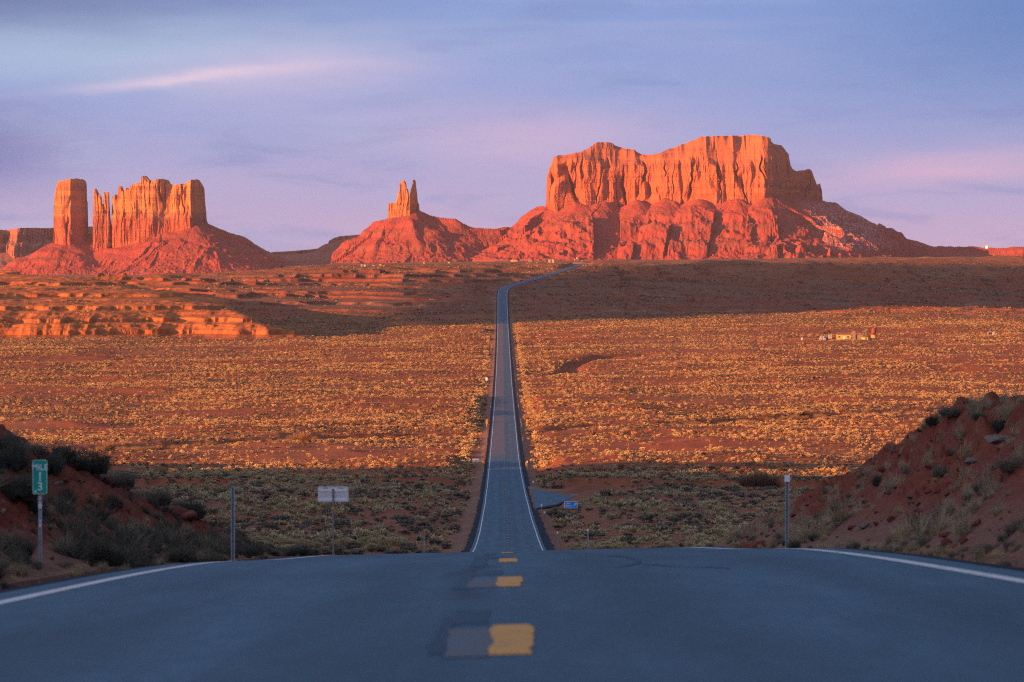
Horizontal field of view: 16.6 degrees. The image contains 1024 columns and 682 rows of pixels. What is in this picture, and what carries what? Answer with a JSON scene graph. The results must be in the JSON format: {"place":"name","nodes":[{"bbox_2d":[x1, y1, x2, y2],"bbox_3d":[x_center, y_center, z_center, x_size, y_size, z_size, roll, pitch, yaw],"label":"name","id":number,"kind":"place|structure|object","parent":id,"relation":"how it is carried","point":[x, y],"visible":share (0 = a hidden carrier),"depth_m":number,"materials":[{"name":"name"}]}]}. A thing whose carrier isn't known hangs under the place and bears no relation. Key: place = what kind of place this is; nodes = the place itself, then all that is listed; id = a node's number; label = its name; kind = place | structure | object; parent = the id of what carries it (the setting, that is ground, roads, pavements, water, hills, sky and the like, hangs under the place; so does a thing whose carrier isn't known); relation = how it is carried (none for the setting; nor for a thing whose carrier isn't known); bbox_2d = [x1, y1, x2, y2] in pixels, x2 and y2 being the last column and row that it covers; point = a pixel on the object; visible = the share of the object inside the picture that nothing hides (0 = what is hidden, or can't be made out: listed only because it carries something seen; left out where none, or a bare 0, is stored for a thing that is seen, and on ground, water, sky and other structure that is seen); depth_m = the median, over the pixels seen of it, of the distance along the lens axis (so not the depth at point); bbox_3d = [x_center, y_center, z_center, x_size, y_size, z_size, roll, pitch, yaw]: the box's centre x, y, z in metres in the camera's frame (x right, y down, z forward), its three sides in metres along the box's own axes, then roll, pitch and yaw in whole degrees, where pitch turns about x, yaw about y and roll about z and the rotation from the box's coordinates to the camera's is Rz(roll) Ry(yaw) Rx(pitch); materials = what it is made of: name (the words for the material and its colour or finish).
{"place":"outdoors","nodes":[
{"label":"outdoors","id":0,"kind":"place"},
{"bbox_2d":[0,255,1023,589],"bbox_3d":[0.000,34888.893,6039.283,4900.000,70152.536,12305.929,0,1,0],"label":"ground","id":1,"kind":"structure","parent":0,"point":[40,299],"depth_m":1816.11,"materials":[{"name":"red soil"}]},
{"bbox_2d":[0,578,17,588],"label":"bank shrub","id":2,"kind":"object","parent":1,"relation":"on","point":[3,584],"visible":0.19,"depth_m":31.03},
{"bbox_2d":[7,560,19,575],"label":"grass tuft","id":3,"kind":"object","parent":1,"relation":"on","point":[12,569],"visible":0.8,"depth_m":34.50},
{"bbox_2d":[0,430,28,451],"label":"bank shrub","id":4,"kind":"object","parent":1,"relation":"on","point":[7,439],"visible":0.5,"depth_m":58.57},
{"bbox_2d":[0,439,33,469],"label":"bank shrub","id":5,"kind":"object","parent":1,"relation":"on","point":[13,457],"visible":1,"depth_m":57.67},
{"bbox_2d":[11,554,30,576],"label":"grass tuft","id":6,"kind":"object","parent":1,"relation":"on","point":[20,573],"visible":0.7,"depth_m":34.55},
{"bbox_2d":[0,525,43,558],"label":"bank shrub","id":7,"kind":"object","parent":1,"relation":"on","point":[28,548],"visible":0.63,"depth_m":37.17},
{"bbox_2d":[0,470,49,500],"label":"bank shrub","id":8,"kind":"object","parent":1,"relation":"on","point":[21,487],"visible":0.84,"depth_m":46.79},
{"bbox_2d":[20,440,49,456],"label":"bank shrub","id":9,"kind":"object","parent":1,"relation":"on","point":[36,450],"visible":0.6,"depth_m":59.87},
{"bbox_2d":[32,460,47,566],"bbox_3d":[-5.007,1.952,37.178,0.164,1.382,0.059,0,1,0],"label":"mile sign","id":10,"kind":"object","parent":1,"relation":"on","point":[39,470],"visible":1,"depth_m":37.14,"materials":[{"name":"metal"}]},
{"bbox_2d":[0,226,92,267],"bbox_3d":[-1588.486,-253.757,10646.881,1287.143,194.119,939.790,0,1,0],"label":"plateau","id":11,"kind":"structure","parent":1,"relation":"on","point":[15,243],"depth_m":10666.49,"materials":[{"name":"stone"}]},
{"bbox_2d":[28,449,68,472],"bbox_3d":[-7.807,1.996,58.724,0.859,0.423,1.010,0,1,-19],"label":"bank shrub","id":12,"kind":"object","parent":1,"relation":"on","point":[56,464],"visible":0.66,"depth_m":58.55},
{"bbox_2d":[0,178,99,274],"bbox_3d":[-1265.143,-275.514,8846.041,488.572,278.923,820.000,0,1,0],"label":"rock tower","id":13,"kind":"structure","parent":1,"relation":"on","point":[69,251],"depth_m":8981.78,"materials":[{"name":"stone"}]},
{"bbox_2d":[41,442,85,464],"bbox_3d":[-7.653,1.900,59.828,0.890,0.400,1.014,-1,2,-36],"label":"bank shrub","id":14,"kind":"object","parent":1,"relation":"on","point":[73,456],"visible":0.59,"depth_m":59.71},
{"bbox_2d":[53,560,75,569],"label":"bank shrub","id":15,"kind":"object","parent":1,"relation":"on","point":[67,565],"visible":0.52,"depth_m":38.46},
{"bbox_2d":[61,564,83,576],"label":"grass tuft","id":16,"kind":"object","parent":1,"relation":"on","point":[73,574],"visible":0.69,"depth_m":36.00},
{"bbox_2d":[76,560,90,575],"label":"grass tuft","id":17,"kind":"object","parent":1,"relation":"on","point":[86,571],"visible":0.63,"depth_m":36.74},
{"bbox_2d":[71,447,116,473],"bbox_3d":[-7.366,2.050,60.455,1.245,0.490,1.231,1,1,26],"label":"bank shrub","id":18,"kind":"object","parent":1,"relation":"on","point":[96,464],"visible":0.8,"depth_m":60.36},
{"bbox_2d":[93,561,108,571],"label":"grass tuft","id":19,"kind":"object","parent":1,"relation":"on","point":[102,568],"visible":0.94,"depth_m":38.57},
{"bbox_2d":[98,440,117,450],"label":"tamarisk","id":20,"kind":"object","parent":1,"relation":"on","point":[111,446],"visible":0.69,"depth_m":954.45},
{"bbox_2d":[75,535,147,568],"bbox_3d":[-4.678,2.453,40.856,0.878,0.466,1.033,-1,1,-24],"label":"bank shrub","id":21,"kind":"object","parent":1,"relation":"on","point":[104,555],"visible":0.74,"depth_m":40.75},
{"bbox_2d":[103,492,125,508],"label":"bank shrub","id":22,"kind":"object","parent":1,"relation":"on","point":[114,500],"visible":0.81,"depth_m":58.43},
{"bbox_2d":[100,469,141,487],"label":"bank shrub","id":23,"kind":"object","parent":1,"relation":"on","point":[119,479],"visible":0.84,"depth_m":74.03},
{"bbox_2d":[128,553,158,566],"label":"bank shrub","id":24,"kind":"object","parent":1,"relation":"on","point":[145,563],"visible":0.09,"depth_m":42.11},
{"bbox_2d":[139,484,178,505],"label":"bank shrub","id":25,"kind":"object","parent":1,"relation":"on","point":[159,498],"visible":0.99,"depth_m":67.43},
{"bbox_2d":[169,505,187,516],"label":"rock","id":26,"kind":"object","parent":1,"relation":"on","point":[182,510],"visible":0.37,"depth_m":70.37,"materials":[{"name":"red stone"}]},
{"bbox_2d":[84,176,283,274],"bbox_3d":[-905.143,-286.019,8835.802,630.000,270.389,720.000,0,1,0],"label":"rock castle","id":27,"kind":"object","parent":1,"relation":"on","point":[158,226],"visible":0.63,"depth_m":8969.87,"materials":[{"name":"stone"}]},
{"bbox_2d":[162,547,210,562],"bbox_3d":[-4.542,2.968,48.460,0.823,0.288,0.814,0,1,-4],"label":"bank shrub","id":28,"kind":"object","parent":1,"relation":"on","point":[178,556],"visible":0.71,"depth_m":48.34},
{"bbox_2d":[179,510,197,521],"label":"rock","id":29,"kind":"object","parent":1,"relation":"on","point":[192,515],"visible":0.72,"depth_m":70.41,"materials":[{"name":"red stone"}]},
{"bbox_2d":[171,496,210,518],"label":"bank shrub","id":30,"kind":"object","parent":1,"relation":"on","point":[199,510],"visible":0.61,"depth_m":71.19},
{"bbox_2d":[198,550,231,561],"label":"bank shrub","id":31,"kind":"object","parent":1,"relation":"on","point":[216,558],"visible":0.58,"depth_m":53.62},
{"bbox_2d":[231,486,234,560],"bbox_3d":[-4.472,3.094,56.105,0.066,1.551,0.043,0,1,0],"label":"delineator","id":32,"kind":"object","parent":1,"relation":"on","point":[233,523],"visible":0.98,"depth_m":56.10,"materials":[{"name":"metal"}]},
{"bbox_2d":[241,545,264,557],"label":"bank shrub","id":33,"kind":"object","parent":1,"relation":"on","point":[250,553],"visible":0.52,"depth_m":65.25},
{"bbox_2d":[275,537,298,544],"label":"rabbitbrush","id":34,"kind":"object","parent":1,"relation":"on","point":[283,541],"visible":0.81,"depth_m":389.94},
{"bbox_2d":[232,233,359,267],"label":"mesa","id":35,"kind":"structure","parent":1,"relation":"on","point":[322,255],"depth_m":9256.12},
{"bbox_2d":[275,545,316,555],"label":"bank shrub","id":36,"kind":"object","parent":1,"relation":"on","point":[301,552],"visible":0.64,"depth_m":75.00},
{"bbox_2d":[296,431,313,441],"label":"tamarisk","id":37,"kind":"object","parent":1,"relation":"on","point":[302,438],"visible":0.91,"depth_m":983.24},
{"bbox_2d":[299,538,312,544],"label":"rabbitbrush","id":38,"kind":"object","parent":1,"relation":"on","point":[303,541],"visible":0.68,"depth_m":383.00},
{"bbox_2d":[303,547,322,555],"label":"sagebrush","id":39,"kind":"object","parent":1,"relation":"on","point":[318,550],"visible":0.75,"depth_m":354.30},
{"bbox_2d":[311,538,327,546],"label":"rabbitbrush","id":40,"kind":"object","parent":1,"relation":"on","point":[321,541],"visible":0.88,"depth_m":383.39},
{"bbox_2d":[318,486,348,554],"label":"guide sign","id":41,"kind":"object","parent":1,"relation":"on","point":[332,494],"visible":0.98,"depth_m":165.26,"materials":[{"name":"metal"}]},
{"bbox_2d":[334,546,346,554],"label":"sagebrush","id":42,"kind":"object","parent":1,"relation":"on","point":[337,550],"visible":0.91,"depth_m":358.37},
{"bbox_2d":[336,537,349,545],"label":"rabbitbrush","id":43,"kind":"object","parent":1,"relation":"on","point":[343,541],"visible":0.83,"depth_m":389.76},
{"bbox_2d":[278,446,417,534],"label":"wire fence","id":44,"kind":"object","parent":1,"relation":"on","point":[414,451],"visible":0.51,"depth_m":585.64,"materials":[{"name":"metal"}]},
{"bbox_2d":[348,548,368,554],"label":"sagebrush","id":45,"kind":"object","parent":1,"relation":"on","point":[357,551],"visible":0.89,"depth_m":355.62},
{"bbox_2d":[356,535,373,544],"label":"rabbitbrush","id":46,"kind":"object","parent":1,"relation":"on","point":[366,538],"visible":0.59,"depth_m":394.87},
{"bbox_2d":[378,539,391,545],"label":"rabbitbrush","id":47,"kind":"object","parent":1,"relation":"on","point":[383,542],"visible":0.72,"depth_m":384.78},
{"bbox_2d":[382,549,401,553],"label":"sagebrush","id":48,"kind":"object","parent":1,"relation":"on","point":[390,551],"visible":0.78,"depth_m":355.59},
{"bbox_2d":[384,536,403,545],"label":"rabbitbrush","id":49,"kind":"object","parent":1,"relation":"on","point":[394,541],"visible":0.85,"depth_m":395.07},
{"bbox_2d":[331,180,503,263],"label":"twin spires","id":50,"kind":"object","parent":1,"relation":"on","point":[407,230],"visible":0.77,"depth_m":8930.96,"materials":[{"name":"stone"}]},
{"bbox_2d":[427,538,441,544],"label":"sagebrush","id":51,"kind":"object","parent":1,"relation":"on","point":[435,541],"visible":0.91,"depth_m":418.56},
{"bbox_2d":[118,453,863,553],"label":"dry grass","id":52,"kind":"structure","parent":1,"relation":"on","point":[442,532],"depth_m":595.27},
{"bbox_2d":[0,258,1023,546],"bbox_3d":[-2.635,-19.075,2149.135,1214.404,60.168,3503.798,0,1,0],"label":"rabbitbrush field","id":53,"kind":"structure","parent":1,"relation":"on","point":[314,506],"depth_m":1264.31,"materials":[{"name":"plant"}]},
{"bbox_2d":[0,387,1023,578],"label":"bank scrub","id":54,"kind":"object","parent":1,"relation":"on","point":[184,537],"visible":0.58,"depth_m":54.33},
{"bbox_2d":[0,298,1023,477],"bbox_3d":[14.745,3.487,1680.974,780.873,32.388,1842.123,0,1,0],"label":"brown brush","id":55,"kind":"object","parent":1,"relation":"on","point":[745,469],"visible":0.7,"depth_m":1639.76,"materials":[{"name":"plant"}]},
{"bbox_2d":[532,488,573,507],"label":"turnout","id":56,"kind":"object","parent":1,"relation":"on","point":[545,498],"visible":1,"depth_m":632.86,"materials":[{"name":"asphalt"}]},
{"bbox_2d":[564,501,577,507],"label":"turnout sign","id":57,"kind":"object","parent":1,"relation":"on","point":[570,504],"visible":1,"depth_m":493.64,"materials":[{"name":"metal"}]},
{"bbox_2d":[608,543,623,548],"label":"rabbitbrush","id":58,"kind":"object","parent":1,"relation":"on","point":[617,545],"visible":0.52,"depth_m":382.14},
{"bbox_2d":[656,470,674,479],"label":"tamarisk","id":59,"kind":"object","parent":1,"relation":"on","point":[662,474],"visible":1,"depth_m":729.16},
{"bbox_2d":[604,443,742,531],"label":"wire fence","id":60,"kind":"object","parent":1,"relation":"on","point":[657,484],"visible":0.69,"depth_m":609.77,"materials":[{"name":"metal"}]},
{"bbox_2d":[729,472,757,486],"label":"tamarisk","id":61,"kind":"object","parent":1,"relation":"on","point":[746,482],"visible":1,"depth_m":721.29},
{"bbox_2d":[469,134,1023,261],"bbox_3d":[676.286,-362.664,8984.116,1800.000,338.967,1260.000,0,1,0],"label":"mesa","id":62,"kind":"structure","parent":1,"relation":"on","point":[753,196],"depth_m":8963.11,"materials":[{"name":"stone"}]},
{"bbox_2d":[739,539,776,547],"bbox_3d":[4.488,3.722,62.637,0.872,0.349,0.637,-1,1,-22],"label":"rock","id":63,"kind":"object","parent":1,"relation":"on","point":[760,543],"visible":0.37,"depth_m":62.36,"materials":[{"name":"red stone"}]},
{"bbox_2d":[743,468,775,486],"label":"tamarisk","id":64,"kind":"object","parent":1,"relation":"on","point":[763,483],"visible":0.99,"depth_m":721.38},
{"bbox_2d":[764,535,777,548],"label":"grass tuft","id":65,"kind":"object","parent":1,"relation":"on","point":[770,546],"visible":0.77,"depth_m":58.84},
{"bbox_2d":[760,472,790,486],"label":"tamarisk","id":66,"kind":"object","parent":1,"relation":"on","point":[774,482],"visible":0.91,"depth_m":721.98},
{"bbox_2d":[784,474,789,547],"bbox_3d":[4.408,2.846,56.094,0.088,1.439,0.055,0,1,0],"label":"delineator","id":67,"kind":"object","parent":1,"relation":"on","point":[786,478],"visible":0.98,"depth_m":56.08,"materials":[{"name":"metal"}]},
{"bbox_2d":[784,539,803,547],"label":"bank shrub","id":68,"kind":"object","parent":1,"relation":"on","point":[795,544],"visible":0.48,"depth_m":53.94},
{"bbox_2d":[836,331,862,339],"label":"ranch house","id":69,"kind":"structure","parent":1,"relation":"on","point":[842,335],"depth_m":2264.59,"materials":[{"name":"yellow paint"}]},
{"bbox_2d":[846,540,869,548],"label":"bank shrub","id":70,"kind":"object","parent":1,"relation":"on","point":[853,545],"visible":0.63,"depth_m":44.38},
{"bbox_2d":[858,522,870,528],"bbox_3d":[5.190,2.728,51.573,0.199,0.120,0.361,1,2,35],"label":"rock","id":71,"kind":"object","parent":1,"relation":"on","point":[864,525],"visible":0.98,"depth_m":51.44,"materials":[{"name":"grey stone"}]},
{"bbox_2d":[870,472,885,486],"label":"bank shrub","id":72,"kind":"object","parent":1,"relation":"on","point":[876,481],"visible":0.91,"depth_m":58.37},
{"bbox_2d":[868,541,902,551],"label":"bank shrub","id":73,"kind":"object","parent":1,"relation":"on","point":[886,548],"visible":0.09,"depth_m":40.71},
{"bbox_2d":[892,504,905,514],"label":"grass tuft","id":74,"kind":"object","parent":1,"relation":"on","point":[898,511],"visible":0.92,"depth_m":48.27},
{"bbox_2d":[904,537,922,552],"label":"grass tuft","id":75,"kind":"object","parent":1,"relation":"on","point":[911,548],"visible":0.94,"depth_m":38.52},
{"bbox_2d":[909,533,934,547],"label":"bank shrub","id":76,"kind":"object","parent":1,"relation":"on","point":[919,542],"visible":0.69,"depth_m":40.66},
{"bbox_2d":[922,447,934,465],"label":"grass tuft","id":77,"kind":"object","parent":1,"relation":"on","point":[926,461],"visible":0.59,"depth_m":55.05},
{"bbox_2d":[923,414,938,424],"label":"bank shrub","id":78,"kind":"object","parent":1,"relation":"on","point":[929,420],"visible":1,"depth_m":58.40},
{"bbox_2d":[924,462,938,469],"bbox_3d":[6.527,1.954,54.438,0.235,0.114,0.145,-15,23,11],"label":"rock","id":79,"kind":"object","parent":1,"relation":"on","point":[929,466],"visible":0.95,"depth_m":54.40,"materials":[{"name":"red stone"}]},
{"bbox_2d":[931,542,948,556],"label":"grass tuft","id":80,"kind":"object","parent":1,"relation":"on","point":[945,550],"visible":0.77,"depth_m":35.79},
{"bbox_2d":[930,463,949,477],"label":"bank shrub","id":81,"kind":"object","parent":1,"relation":"on","point":[937,471],"visible":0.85,"depth_m":53.85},
{"bbox_2d":[941,538,953,547],"bbox_3d":[4.800,2.235,38.493,0.185,0.102,0.157,12,17,-48],"label":"rock","id":82,"kind":"object","parent":1,"relation":"on","point":[946,541],"visible":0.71,"depth_m":38.45,"materials":[{"name":"red stone"}]},
{"bbox_2d":[936,405,962,415],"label":"bank shrub","id":83,"kind":"object","parent":1,"relation":"on","point":[951,411],"visible":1,"depth_m":58.26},
{"bbox_2d":[941,497,958,517],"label":"grass tuft","id":84,"kind":"object","parent":1,"relation":"on","point":[950,507],"visible":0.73,"depth_m":42.11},
{"bbox_2d":[949,480,963,492],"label":"grass tuft","id":85,"kind":"object","parent":1,"relation":"on","point":[952,489],"visible":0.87,"depth_m":46.41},
{"bbox_2d":[955,421,964,438],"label":"grass tuft","id":86,"kind":"object","parent":1,"relation":"on","point":[960,434],"visible":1,"depth_m":56.15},
{"bbox_2d":[952,500,973,541],"bbox_3d":[4.927,1.932,38.260,0.326,0.520,0.395,-1,2,-43],"label":"grass tuft","id":87,"kind":"object","parent":1,"relation":"on","point":[962,528],"visible":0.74,"depth_m":38.25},
{"bbox_2d":[958,535,967,544],"bbox_3d":[4.861,2.150,37.662,0.118,0.104,0.167,22,12,16],"label":"rock","id":88,"kind":"object","parent":1,"relation":"on","point":[962,539],"visible":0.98,"depth_m":37.61,"materials":[{"name":"red stone"}]},
{"bbox_2d":[965,457,978,464],"bbox_3d":[7.065,1.857,54.027,0.199,0.120,0.361,-1,2,-33],"label":"rock","id":89,"kind":"object","parent":1,"relation":"on","point":[971,461],"visible":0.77,"depth_m":53.95,"materials":[{"name":"grey stone"}]},
{"bbox_2d":[960,397,985,414],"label":"grass tuft","id":90,"kind":"object","parent":1,"relation":"on","point":[972,405],"visible":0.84,"depth_m":56.87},
{"bbox_2d":[967,491,981,511],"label":"grass tuft","id":91,"kind":"object","parent":1,"relation":"on","point":[973,508],"visible":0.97,"depth_m":39.49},
{"bbox_2d":[970,519,980,529],"bbox_3d":[5.116,2.030,38.593,0.135,0.118,0.190,-5,-22,-27],"label":"rock","id":92,"kind":"object","parent":1,"relation":"on","point":[977,522],"visible":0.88,"depth_m":38.54,"materials":[{"name":"red stone"}]},
{"bbox_2d":[969,539,987,561],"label":"grass tuft","id":93,"kind":"object","parent":1,"relation":"on","point":[979,552],"visible":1,"depth_m":32.84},
{"bbox_2d":[968,473,997,493],"bbox_3d":[5.668,1.694,41.994,0.418,0.272,0.414,1,1,27],"label":"bank shrub","id":94,"kind":"object","parent":1,"relation":"on","point":[976,487],"visible":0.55,"depth_m":41.95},
{"bbox_2d":[974,543,995,553],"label":"bank shrub","id":95,"kind":"object","parent":1,"relation":"on","point":[987,549],"visible":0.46,"depth_m":35.01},
{"bbox_2d":[987,547,1003,557],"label":"grass tuft","id":96,"kind":"object","parent":1,"relation":"on","point":[995,554],"visible":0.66,"depth_m":33.12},
{"bbox_2d":[984,434,1009,444],"bbox_3d":[6.554,1.334,47.253,0.424,0.142,0.234,1,2,41],"label":"rock","id":97,"kind":"object","parent":1,"relation":"on","point":[995,439],"visible":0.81,"depth_m":47.20,"materials":[{"name":"grey stone"}]},
{"bbox_2d":[989,419,1005,431],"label":"bank shrub","id":98,"kind":"object","parent":1,"relation":"on","point":[998,426],"visible":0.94,"depth_m":56.01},
{"bbox_2d":[988,501,1006,515],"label":"grass tuft","id":99,"kind":"object","parent":1,"relation":"on","point":[997,510],"visible":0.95,"depth_m":38.13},
{"bbox_2d":[994,532,1010,541],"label":"bank shrub","id":100,"kind":"object","parent":1,"relation":"on","point":[998,538],"visible":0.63,"depth_m":34.88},
{"bbox_2d":[993,396,1018,420],"bbox_3d":[7.919,1.035,56.025,0.511,0.496,0.421,0,1,2],"label":"grass tuft","id":101,"kind":"object","parent":1,"relation":"on","point":[1004,416],"visible":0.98,"depth_m":56.01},
{"bbox_2d":[993,452,1023,472],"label":"bank shrub","id":102,"kind":"object","parent":1,"relation":"on","point":[1005,466],"visible":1,"depth_m":41.87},
{"bbox_2d":[1001,516,1023,535],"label":"bank shrub","id":103,"kind":"object","parent":1,"relation":"on","point":[1012,529],"visible":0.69,"depth_m":34.82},
{"bbox_2d":[0,264,1023,681],"bbox_3d":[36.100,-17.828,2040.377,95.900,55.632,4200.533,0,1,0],"label":"road","id":104,"kind":"structure","parent":0,"point":[756,614],"depth_m":20.36,"materials":[{"name":"asphalt"}]},
{"bbox_2d":[0,265,573,603],"bbox_3d":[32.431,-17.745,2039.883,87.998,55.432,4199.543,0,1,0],"label":"edge line","id":105,"kind":"object","parent":104,"relation":"on","point":[56,590],"visible":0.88,"depth_m":32.55,"materials":[{"name":"white paint"}]},
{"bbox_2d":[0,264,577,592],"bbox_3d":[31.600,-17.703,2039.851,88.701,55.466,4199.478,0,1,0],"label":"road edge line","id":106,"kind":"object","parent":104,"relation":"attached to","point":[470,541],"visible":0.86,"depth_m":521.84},
{"bbox_2d":[426,554,513,654],"bbox_3d":[-0.223,2.539,38.017,0.486,3.219,44.100,0,1,0],"label":"road patch","id":107,"kind":"object","parent":104,"relation":"on","point":[438,645],"visible":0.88,"depth_m":20.27,"materials":[{"name":"asphalt"}]},
{"bbox_2d":[443,578,497,656],"bbox_3d":[-0.220,1.694,22.394,0.253,0.874,13.501,0,1,0],"label":"old centre line","id":108,"kind":"object","parent":104,"relation":"on","point":[473,642],"visible":1,"depth_m":17.30,"materials":[{"name":"asphalt"}]},
{"bbox_2d":[488,552,533,654],"bbox_3d":[-0.041,2.639,39.919,0.239,3.551,48.300,0,1,0],"label":"line","id":109,"kind":"object","parent":104,"relation":"on","point":[512,638],"visible":1,"depth_m":17.68,"materials":[{"name":"yellow paint"}]},
{"bbox_2d":[507,266,1023,582],"bbox_3d":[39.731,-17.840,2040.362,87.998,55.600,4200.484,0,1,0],"label":"edge line","id":110,"kind":"object","parent":104,"relation":"on","point":[961,570],"visible":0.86,"depth_m":32.02,"materials":[{"name":"white paint"}]},
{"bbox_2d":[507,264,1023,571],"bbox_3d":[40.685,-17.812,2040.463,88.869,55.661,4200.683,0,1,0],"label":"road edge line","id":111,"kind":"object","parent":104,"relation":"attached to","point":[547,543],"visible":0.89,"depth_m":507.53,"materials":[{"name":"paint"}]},
{"bbox_2d":[0,0,1023,252],"label":"sky","id":112,"kind":"structure","parent":0,"point":[299,123],"materials":[{"name":"blue"}]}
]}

